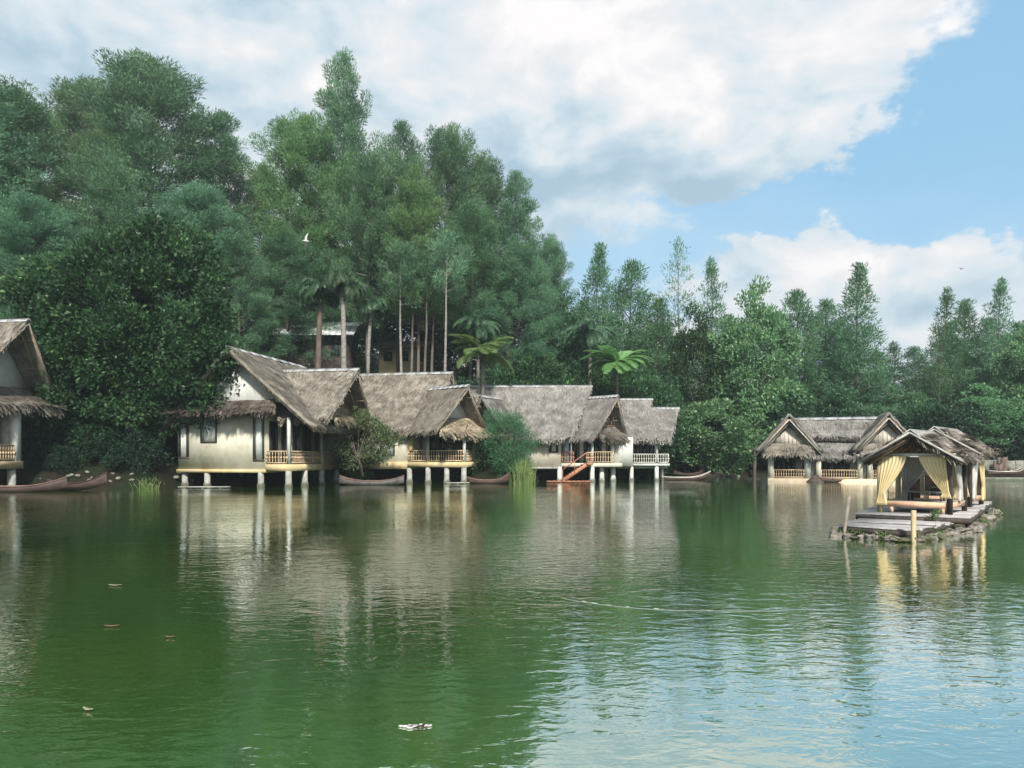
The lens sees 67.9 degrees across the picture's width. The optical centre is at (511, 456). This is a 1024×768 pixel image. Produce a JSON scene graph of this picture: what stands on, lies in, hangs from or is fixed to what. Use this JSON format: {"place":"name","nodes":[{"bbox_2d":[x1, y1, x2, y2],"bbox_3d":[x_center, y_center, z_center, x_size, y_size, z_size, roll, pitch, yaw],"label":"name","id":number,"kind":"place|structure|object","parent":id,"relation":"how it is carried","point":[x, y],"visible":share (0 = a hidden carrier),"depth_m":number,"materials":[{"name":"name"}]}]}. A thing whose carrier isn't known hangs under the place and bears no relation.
{"place":"outdoors","nodes":[
{"label":"outdoors","id":0,"kind":"place"},
{"bbox_2d":[0,476,1023,767],"bbox_3d":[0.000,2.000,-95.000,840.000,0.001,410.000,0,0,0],"label":"water","id":1,"kind":"structure","parent":0,"point":[726,622],"depth_m":8.81,"materials":[{"name":"green liquid"}]},
{"bbox_2d":[0,476,67,491],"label":"wooden boat","id":2,"kind":"object","parent":1,"relation":"on","point":[58,484],"visible":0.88,"depth_m":43.51,"materials":[{"name":"brown wood"}]},
{"bbox_2d":[46,472,106,490],"bbox_3d":[-26.012,1.493,45.402,4.232,1.014,1.072,-3,-1,12],"label":"wooden boat","id":3,"kind":"object","parent":1,"relation":"on","point":[98,481],"visible":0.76,"depth_m":44.90,"materials":[{"name":"brown wood"}]},
{"bbox_2d":[339,475,403,484],"bbox_3d":[-10.018,1.697,54.298,4.629,0.846,1.072,0,0,-2],"label":"wooden boat","id":4,"kind":"object","parent":1,"relation":"on","point":[351,481],"visible":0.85,"depth_m":53.99,"materials":[{"name":"wood"}]},
{"bbox_2d":[508,457,538,483],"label":"reed clump","id":5,"kind":"object","parent":1,"relation":"in","point":[525,474],"visible":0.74,"depth_m":56.61,"materials":[{"name":"plant"}]},
{"bbox_2d":[604,398,680,480],"bbox_3d":[11.089,-0.863,67.001,7.203,8.727,9.703,0,0,0],"label":"stilt hut","id":6,"kind":"object","parent":1,"relation":"in","point":[649,429],"visible":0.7,"depth_m":64.75,"materials":[{"name":"plant"}]},
{"bbox_2d":[752,412,907,482],"bbox_3d":[26.562,-0.459,62.846,13.310,6.117,8.535,0,0,18],"label":"lakeside hut","id":7,"kind":"object","parent":1,"relation":"in","point":[791,448],"visible":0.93,"depth_m":61.12,"materials":[{"name":"plant"}]},
{"bbox_2d":[829,501,1003,542],"bbox_3d":[12.437,1.755,22.913,3.548,0.876,12.570,0,0,36],"label":"raft","id":8,"kind":"object","parent":1,"relation":"on","point":[886,524],"visible":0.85,"depth_m":20.08,"materials":[{"name":"wood planks"},{"name":"dark wood"},{"name":"stone"}]},
{"bbox_2d":[854,429,985,514],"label":"raft pavilion","id":9,"kind":"structure","parent":8,"relation":"on","point":[945,463],"depth_m":21.83,"materials":[{"name":"wooden shingle"},{"name":"grey plank"},{"name":"yellow cloth"}]},
{"bbox_2d":[907,426,1009,506],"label":"raft pavilion","id":10,"kind":"structure","parent":8,"relation":"on","point":[976,490],"depth_m":24.87,"materials":[{"name":"plant"}]},
{"bbox_2d":[0,339,1023,488],"bbox_3d":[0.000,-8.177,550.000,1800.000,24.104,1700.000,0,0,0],"label":"ground","id":11,"kind":"structure","parent":0,"point":[31,472],"depth_m":56.44,"materials":[{"name":"soil"}]},
{"bbox_2d":[0,318,68,484],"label":"stilt hut","id":12,"kind":"object","parent":11,"relation":"on","point":[21,358],"visible":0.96,"depth_m":46.50,"materials":[{"name":"plant"}]},
{"bbox_2d":[0,79,72,316],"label":"pine tree","id":13,"kind":"object","parent":11,"relation":"on","point":[4,115],"visible":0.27,"depth_m":66.98,"materials":[{"name":"green plant"}]},
{"bbox_2d":[21,412,55,457],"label":"shrub","id":14,"kind":"object","parent":11,"relation":"on","point":[26,422],"visible":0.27,"depth_m":50.59,"materials":[{"name":"green plant"}]},
{"bbox_2d":[21,419,73,460],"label":"shrub","id":15,"kind":"object","parent":11,"relation":"on","point":[41,431],"visible":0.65,"depth_m":49.60,"materials":[{"name":"green plant"}]},
{"bbox_2d":[0,74,103,265],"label":"pine tree","id":16,"kind":"object","parent":11,"relation":"on","point":[24,102],"visible":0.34,"depth_m":73.11,"materials":[{"name":"green plant"}]},
{"bbox_2d":[0,187,117,323],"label":"pine tree","id":17,"kind":"object","parent":11,"relation":"on","point":[35,211],"visible":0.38,"depth_m":60.13,"materials":[{"name":"green plant"}]},
{"bbox_2d":[40,443,90,474],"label":"shrub","id":18,"kind":"object","parent":11,"relation":"on","point":[69,456],"visible":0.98,"depth_m":48.91,"materials":[{"name":"green plant"}]},
{"bbox_2d":[55,409,108,459],"bbox_3d":[-28.743,-1.432,51.199,3.611,3.708,5.080,0,0,-23],"label":"shrub","id":19,"kind":"object","parent":11,"relation":"on","point":[67,429],"visible":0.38,"depth_m":50.13,"materials":[{"name":"green plant"}]},
{"bbox_2d":[20,73,153,233],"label":"pine tree","id":20,"kind":"object","parent":11,"relation":"on","point":[72,118],"visible":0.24,"depth_m":94.30,"materials":[{"name":"green plant"}]},
{"bbox_2d":[74,426,141,469],"bbox_3d":[-26.691,-0.596,50.398,4.184,3.054,2.974,0,0,-18],"label":"shrub","id":21,"kind":"object","parent":11,"relation":"on","point":[89,451],"visible":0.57,"depth_m":49.57,"materials":[{"name":"green plant"}]},
{"bbox_2d":[52,152,178,324],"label":"pine tree","id":22,"kind":"object","parent":11,"relation":"on","point":[110,187],"visible":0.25,"depth_m":67.05,"materials":[{"name":"green plant"}]},
{"bbox_2d":[0,208,243,462],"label":"broadleaf tree","id":23,"kind":"object","parent":11,"relation":"on","point":[137,370],"visible":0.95,"depth_m":48.72,"materials":[{"name":"green plant"}]},
{"bbox_2d":[94,426,173,477],"bbox_3d":[-24.890,-0.292,50.173,4.782,3.490,3.399,0,0,-25],"label":"shrub","id":24,"kind":"object","parent":11,"relation":"on","point":[138,438],"visible":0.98,"depth_m":49.50,"materials":[{"name":"green plant"}]},
{"bbox_2d":[23,46,274,291],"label":"pine tree","id":25,"kind":"object","parent":11,"relation":"on","point":[154,101],"visible":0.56,"depth_m":77.30,"materials":[{"name":"green plant"}]},
{"bbox_2d":[137,178,269,350],"bbox_3d":[-27.811,-14.623,66.363,13.032,19.500,11.714,0,0,24],"label":"pine tree","id":26,"kind":"object","parent":11,"relation":"on","point":[205,213],"visible":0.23,"depth_m":64.69,"materials":[{"name":"green plant"}]},
{"bbox_2d":[171,108,265,313],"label":"pine tree","id":27,"kind":"object","parent":11,"relation":"on","point":[221,180],"visible":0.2,"depth_m":82.76,"materials":[{"name":"green plant"}]},
{"bbox_2d":[214,217,287,358],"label":"pine tree","id":28,"kind":"object","parent":11,"relation":"on","point":[253,302],"visible":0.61,"depth_m":65.49,"materials":[{"name":"green plant"}]},
{"bbox_2d":[230,162,293,351],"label":"pine tree","id":29,"kind":"object","parent":11,"relation":"on","point":[253,198],"visible":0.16,"depth_m":90.80,"materials":[{"name":"green plant"}]},
{"bbox_2d":[158,345,372,487],"bbox_3d":[-16.805,-1.885,54.635,12.596,10.770,12.454,0,0,10],"label":"stilt hut","id":30,"kind":"object","parent":11,"relation":"on","point":[250,432],"visible":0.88,"depth_m":50.74,"materials":[{"name":"paint"}]},
{"bbox_2d":[178,423,188,457],"bbox_3d":[-22.089,-1.100,51.101,0.800,2.400,0.080,0,0,10],"label":"window","id":31,"kind":"structure","parent":30,"relation":"in","point":[183,434],"depth_m":51.08,"materials":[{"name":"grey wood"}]},
{"bbox_2d":[200,416,216,442],"bbox_3d":[-20.267,-1.835,50.779,1.200,1.770,0.080,0,0,10],"label":"window","id":32,"kind":"structure","parent":30,"relation":"in","point":[210,437],"depth_m":50.76,"materials":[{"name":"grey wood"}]},
{"bbox_2d":[253,416,263,460],"bbox_3d":[-16.722,-1.220,50.154,0.800,3.000,0.080,0,0,10],"label":"window","id":33,"kind":"structure","parent":30,"relation":"in","point":[258,423],"depth_m":50.14,"materials":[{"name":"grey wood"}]},
{"bbox_2d":[269,421,276,463],"bbox_3d":[-16.013,-0.970,50.883,0.080,2.860,0.959,0,0,10],"label":"glass door","id":34,"kind":"structure","parent":30,"relation":"in","point":[272,424],"depth_m":50.99,"materials":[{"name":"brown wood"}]},
{"bbox_2d":[230,225,340,362],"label":"pine tree","id":35,"kind":"object","parent":11,"relation":"on","point":[276,278],"visible":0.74,"depth_m":74.55,"materials":[{"name":"green plant"}]},
{"bbox_2d":[229,108,365,318],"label":"pine tree","id":36,"kind":"object","parent":11,"relation":"on","point":[293,144],"visible":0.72,"depth_m":78.37,"materials":[{"name":"green plant"}]},
{"bbox_2d":[268,322,365,368],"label":"hill house","id":37,"kind":"structure","parent":11,"relation":"on","point":[334,336],"depth_m":76.00,"materials":[{"name":"grey wood"}]},
{"bbox_2d":[298,276,339,368],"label":"palm tree","id":38,"kind":"object","parent":11,"relation":"on","point":[310,289],"visible":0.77,"depth_m":66.71,"materials":[{"name":"green plant"}]},
{"bbox_2d":[318,267,367,367],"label":"palm tree","id":39,"kind":"object","parent":11,"relation":"on","point":[343,279],"visible":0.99,"depth_m":65.88,"materials":[{"name":"green plant"}]},
{"bbox_2d":[285,46,401,354],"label":"pine tree","id":40,"kind":"object","parent":11,"relation":"on","point":[350,114],"visible":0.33,"depth_m":82.66,"materials":[{"name":"green plant"}]},
{"bbox_2d":[323,333,378,372],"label":"shrub","id":41,"kind":"object","parent":11,"relation":"on","point":[361,363],"visible":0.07,"depth_m":79.72,"materials":[{"name":"green plant"}]},
{"bbox_2d":[330,435,382,479],"bbox_3d":[-12.012,-0.048,58.262,4.456,4.028,5.979,0,0,-25],"label":"bush","id":42,"kind":"object","parent":11,"relation":"on","point":[342,470],"visible":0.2,"depth_m":57.11,"materials":[{"name":"green plant"}]},
{"bbox_2d":[319,145,409,372],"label":"pine tree","id":43,"kind":"object","parent":11,"relation":"on","point":[380,195],"visible":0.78,"depth_m":72.92,"materials":[{"name":"green plant"}]},
{"bbox_2d":[329,406,404,476],"bbox_3d":[-10.384,-1.183,54.634,5.318,5.245,4.526,0,0,0],"label":"bush","id":44,"kind":"object","parent":11,"relation":"on","point":[378,431],"visible":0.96,"depth_m":54.07,"materials":[{"name":"green plant"}]},
{"bbox_2d":[355,297,387,372],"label":"palm tree","id":45,"kind":"object","parent":11,"relation":"on","point":[374,306],"visible":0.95,"depth_m":67.84,"materials":[{"name":"green plant"}]},
{"bbox_2d":[357,118,438,372],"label":"pine tree","id":46,"kind":"object","parent":11,"relation":"on","point":[400,127],"visible":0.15,"depth_m":77.44,"materials":[{"name":"green plant"}]},
{"bbox_2d":[376,236,425,372],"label":"slim tree","id":47,"kind":"object","parent":11,"relation":"on","point":[400,249],"visible":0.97,"depth_m":67.69,"materials":[{"name":"green plant"}]},
{"bbox_2d":[361,240,444,349],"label":"broadleaf tree","id":48,"kind":"object","parent":11,"relation":"on","point":[405,336],"visible":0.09,"depth_m":89.86,"materials":[{"name":"green plant"}]},
{"bbox_2d":[371,341,438,372],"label":"hill house","id":49,"kind":"structure","parent":11,"relation":"on","point":[387,356],"depth_m":80.00,"materials":[{"name":"yellow paint"}]},
{"bbox_2d":[390,245,431,371],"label":"slim tree","id":50,"kind":"object","parent":11,"relation":"on","point":[419,251],"visible":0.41,"depth_m":69.30,"materials":[{"name":"green plant"}]},
{"bbox_2d":[343,371,494,483],"bbox_3d":[-7.131,-1.735,61.309,12.852,10.470,12.876,0,0,12],"label":"stilt hut","id":51,"kind":"object","parent":11,"relation":"on","point":[423,412],"visible":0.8,"depth_m":58.14,"materials":[{"name":"plant"}]},
{"bbox_2d":[379,161,458,371],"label":"pine tree","id":52,"kind":"object","parent":11,"relation":"on","point":[415,219],"visible":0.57,"depth_m":71.19,"materials":[{"name":"green plant"}]},
{"bbox_2d":[409,251,444,371],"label":"slim tree","id":53,"kind":"object","parent":11,"relation":"on","point":[432,291],"visible":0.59,"depth_m":68.89,"materials":[{"name":"green plant"}]},
{"bbox_2d":[417,228,456,371],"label":"slim tree","id":54,"kind":"object","parent":11,"relation":"on","point":[433,234],"visible":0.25,"depth_m":70.91,"materials":[{"name":"green plant"}]},
{"bbox_2d":[403,302,480,370],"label":"broadleaf tree","id":55,"kind":"object","parent":11,"relation":"on","point":[429,331],"visible":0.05,"depth_m":89.73,"materials":[{"name":"green plant"}]},
{"bbox_2d":[391,120,496,371],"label":"pine tree","id":56,"kind":"object","parent":11,"relation":"on","point":[455,152],"visible":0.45,"depth_m":78.97,"materials":[{"name":"green plant"}]},
{"bbox_2d":[424,228,475,370],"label":"slim tree","id":57,"kind":"object","parent":11,"relation":"on","point":[448,239],"visible":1,"depth_m":66.80,"materials":[{"name":"green plant"}]},
{"bbox_2d":[413,322,492,384],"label":"shrub","id":58,"kind":"object","parent":11,"relation":"on","point":[453,359],"visible":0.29,"depth_m":78.80,"materials":[{"name":"green plant"}]},
{"bbox_2d":[435,421,506,476],"bbox_3d":[-3.162,-0.740,59.823,5.979,4.924,4.456,0,0,0],"label":"bush","id":59,"kind":"object","parent":11,"relation":"on","point":[460,445],"visible":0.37,"depth_m":59.04,"materials":[{"name":"green plant"}]},
{"bbox_2d":[431,198,520,384],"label":"pine tree","id":60,"kind":"object","parent":11,"relation":"on","point":[476,235],"visible":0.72,"depth_m":73.32,"materials":[{"name":"green plant"}]},
{"bbox_2d":[453,316,502,384],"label":"palm tree","id":61,"kind":"object","parent":11,"relation":"on","point":[475,326],"visible":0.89,"depth_m":69.57,"materials":[{"name":"green plant"}]},
{"bbox_2d":[443,148,516,351],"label":"pine tree","id":62,"kind":"object","parent":11,"relation":"on","point":[481,166],"visible":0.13,"depth_m":82.49,"materials":[{"name":"green plant"}]},
{"bbox_2d":[448,334,514,394],"bbox_3d":[-2.588,-6.007,62.810,5.487,8.205,5.662,0,0,39],"label":"tree fern","id":63,"kind":"object","parent":11,"relation":"on","point":[482,351],"visible":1,"depth_m":62.83,"materials":[{"name":"green plant"}]},
{"bbox_2d":[467,363,530,384],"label":"shrub","id":64,"kind":"object","parent":11,"relation":"on","point":[497,374],"visible":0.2,"depth_m":69.73,"materials":[{"name":"green plant"}]},
{"bbox_2d":[476,407,540,476],"bbox_3d":[-0.343,-0.963,58.493,5.297,6.120,4.351,0,0,0],"label":"bush","id":65,"kind":"object","parent":11,"relation":"on","point":[508,456],"visible":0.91,"depth_m":57.99,"materials":[{"name":"green plant"}]},
{"bbox_2d":[468,236,566,384],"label":"pine tree","id":66,"kind":"object","parent":11,"relation":"on","point":[524,259],"visible":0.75,"depth_m":72.66,"materials":[{"name":"green plant"}]},
{"bbox_2d":[472,168,566,381],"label":"pine tree","id":67,"kind":"object","parent":11,"relation":"on","point":[521,209],"visible":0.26,"depth_m":81.10,"materials":[{"name":"green plant"}]},
{"bbox_2d":[503,349,576,385],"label":"broadleaf tree","id":68,"kind":"object","parent":11,"relation":"on","point":[545,364],"visible":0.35,"depth_m":70.47,"materials":[{"name":"green plant"}]},
{"bbox_2d":[470,385,633,482],"bbox_3d":[2.735,-1.310,64.123,15.002,9.620,11.037,0,0,0],"label":"stilt hut","id":69,"kind":"object","parent":11,"relation":"on","point":[568,435],"visible":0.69,"depth_m":61.62,"materials":[{"name":"plant"}]},
{"bbox_2d":[521,233,583,358],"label":"pine tree","id":70,"kind":"object","parent":11,"relation":"on","point":[556,271],"visible":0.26,"depth_m":84.83,"materials":[{"name":"green plant"}]},
{"bbox_2d":[541,289,603,384],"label":"broadleaf tree","id":71,"kind":"object","parent":11,"relation":"on","point":[569,347],"visible":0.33,"depth_m":76.01,"materials":[{"name":"green plant"}]},
{"bbox_2d":[564,320,615,395],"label":"palm tree","id":72,"kind":"object","parent":11,"relation":"on","point":[581,329],"visible":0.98,"depth_m":73.53,"materials":[{"name":"green plant"}]},
{"bbox_2d":[565,359,633,396],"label":"broadleaf tree","id":73,"kind":"object","parent":11,"relation":"on","point":[601,383],"visible":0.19,"depth_m":73.81,"materials":[{"name":"green plant"}]},
{"bbox_2d":[569,241,638,397],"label":"conifer tree","id":74,"kind":"object","parent":11,"relation":"on","point":[601,272],"visible":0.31,"depth_m":83.46,"materials":[{"name":"green plant"}]},
{"bbox_2d":[581,346,653,394],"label":"tree fern","id":75,"kind":"object","parent":11,"relation":"on","point":[619,364],"visible":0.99,"depth_m":68.78,"materials":[{"name":"green plant"}]},
{"bbox_2d":[597,258,668,406],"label":"conifer tree","id":76,"kind":"object","parent":11,"relation":"on","point":[623,297],"visible":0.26,"depth_m":85.35,"materials":[{"name":"green plant"}]},
{"bbox_2d":[616,444,668,478],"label":"shrub","id":77,"kind":"object","parent":11,"relation":"on","point":[644,473],"visible":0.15,"depth_m":69.83,"materials":[{"name":"green plant"}]},
{"bbox_2d":[613,372,691,477],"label":"broadleaf tree","id":78,"kind":"object","parent":11,"relation":"on","point":[644,387],"visible":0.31,"depth_m":72.60,"materials":[{"name":"green plant"}]},
{"bbox_2d":[623,297,694,407],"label":"conifer tree","id":79,"kind":"object","parent":11,"relation":"on","point":[654,353],"visible":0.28,"depth_m":81.22,"materials":[{"name":"green plant"}]},
{"bbox_2d":[650,236,711,463],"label":"thin tree","id":80,"kind":"object","parent":11,"relation":"on","point":[676,280],"visible":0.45,"depth_m":84.20,"materials":[{"name":"green plant"}]},
{"bbox_2d":[664,415,704,472],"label":"shrub","id":81,"kind":"object","parent":11,"relation":"on","point":[687,455],"visible":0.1,"depth_m":75.81,"materials":[{"name":"green plant"}]},
{"bbox_2d":[662,301,735,469],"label":"broadleaf tree","id":82,"kind":"object","parent":11,"relation":"on","point":[695,340],"visible":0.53,"depth_m":78.41,"materials":[{"name":"green plant"}]},
{"bbox_2d":[685,256,736,420],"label":"conifer tree","id":83,"kind":"object","parent":11,"relation":"on","point":[711,269],"visible":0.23,"depth_m":85.09,"materials":[{"name":"green plant"}]},
{"bbox_2d":[664,397,768,475],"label":"broadleaf tree","id":84,"kind":"object","parent":11,"relation":"on","point":[738,447],"visible":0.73,"depth_m":73.86,"materials":[{"name":"green plant"}]},
{"bbox_2d":[707,275,807,476],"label":"broadleaf tree","id":85,"kind":"object","parent":11,"relation":"on","point":[740,348],"visible":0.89,"depth_m":76.21,"materials":[{"name":"green plant"}]},
{"bbox_2d":[740,377,815,446],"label":"broadleaf tree","id":86,"kind":"object","parent":11,"relation":"on","point":[806,406],"visible":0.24,"depth_m":77.70,"materials":[{"name":"green plant"}]},
{"bbox_2d":[746,288,851,416],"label":"conifer tree","id":87,"kind":"object","parent":11,"relation":"on","point":[810,346],"visible":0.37,"depth_m":82.80,"materials":[{"name":"green plant"}]},
{"bbox_2d":[792,298,864,408],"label":"conifer tree","id":88,"kind":"object","parent":11,"relation":"on","point":[825,305],"visible":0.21,"depth_m":87.57,"materials":[{"name":"green plant"}]},
{"bbox_2d":[813,404,861,416],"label":"shrub","id":89,"kind":"object","parent":11,"relation":"on","point":[829,412],"visible":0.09,"depth_m":79.42,"materials":[{"name":"green plant"}]},
{"bbox_2d":[814,391,882,416],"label":"broadleaf tree","id":90,"kind":"object","parent":11,"relation":"on","point":[840,402],"visible":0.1,"depth_m":81.63,"materials":[{"name":"green plant"}]},
{"bbox_2d":[810,262,906,416],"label":"conifer tree","id":91,"kind":"object","parent":11,"relation":"on","point":[877,379],"visible":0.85,"depth_m":81.28,"materials":[{"name":"green plant"}]},
{"bbox_2d":[875,341,915,395],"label":"conifer tree","id":92,"kind":"object","parent":11,"relation":"on","point":[894,349],"visible":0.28,"depth_m":91.01,"materials":[{"name":"green plant"}]},
{"bbox_2d":[877,389,946,413],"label":"broadleaf tree","id":93,"kind":"object","parent":11,"relation":"on","point":[909,396],"visible":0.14,"depth_m":82.66,"materials":[{"name":"green plant"}]},
{"bbox_2d":[897,346,941,396],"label":"conifer tree","id":94,"kind":"object","parent":11,"relation":"on","point":[915,350],"visible":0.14,"depth_m":93.31,"materials":[{"name":"green plant"}]},
{"bbox_2d":[892,396,951,429],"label":"shrub","id":95,"kind":"object","parent":11,"relation":"on","point":[916,409],"visible":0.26,"depth_m":77.06,"materials":[{"name":"green plant"}]},
{"bbox_2d":[904,285,976,405],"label":"conifer tree","id":96,"kind":"object","parent":11,"relation":"on","point":[947,301],"visible":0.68,"depth_m":83.25,"materials":[{"name":"green plant"}]},
{"bbox_2d":[905,401,991,452],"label":"shrub","id":97,"kind":"object","parent":11,"relation":"on","point":[950,415],"visible":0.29,"depth_m":74.45,"materials":[{"name":"green plant"}]},
{"bbox_2d":[918,321,979,411],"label":"conifer tree","id":98,"kind":"object","parent":11,"relation":"on","point":[951,352],"visible":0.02,"depth_m":93.67,"materials":[{"name":"green plant"}]},
{"bbox_2d":[919,395,995,448],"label":"shrub","id":99,"kind":"object","parent":11,"relation":"on","point":[957,400],"visible":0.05,"depth_m":76.37,"materials":[{"name":"green plant"}]},
{"bbox_2d":[919,298,997,410],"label":"conifer tree","id":100,"kind":"object","parent":11,"relation":"on","point":[964,308],"visible":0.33,"depth_m":85.42,"materials":[{"name":"green plant"}]},
{"bbox_2d":[949,382,1023,459],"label":"broadleaf tree","id":101,"kind":"object","parent":11,"relation":"on","point":[995,407],"visible":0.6,"depth_m":74.22,"materials":[{"name":"green plant"}]},
{"bbox_2d":[961,276,1023,413],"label":"conifer tree","id":102,"kind":"object","parent":11,"relation":"on","point":[1000,289],"visible":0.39,"depth_m":82.36,"materials":[{"name":"green plant"}]},
{"bbox_2d":[978,408,1023,460],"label":"shrub","id":103,"kind":"object","parent":11,"relation":"on","point":[1012,446],"visible":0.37,"depth_m":74.40,"materials":[{"name":"green plant"}]},
{"bbox_2d":[987,320,1023,412],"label":"broadleaf tree","id":104,"kind":"object","parent":11,"relation":"on","point":[1012,353],"visible":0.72,"depth_m":77.89,"materials":[{"name":"green plant"}]},
{"bbox_2d":[0,0,1023,446],"label":"sky","id":105,"kind":"structure","parent":0,"point":[795,143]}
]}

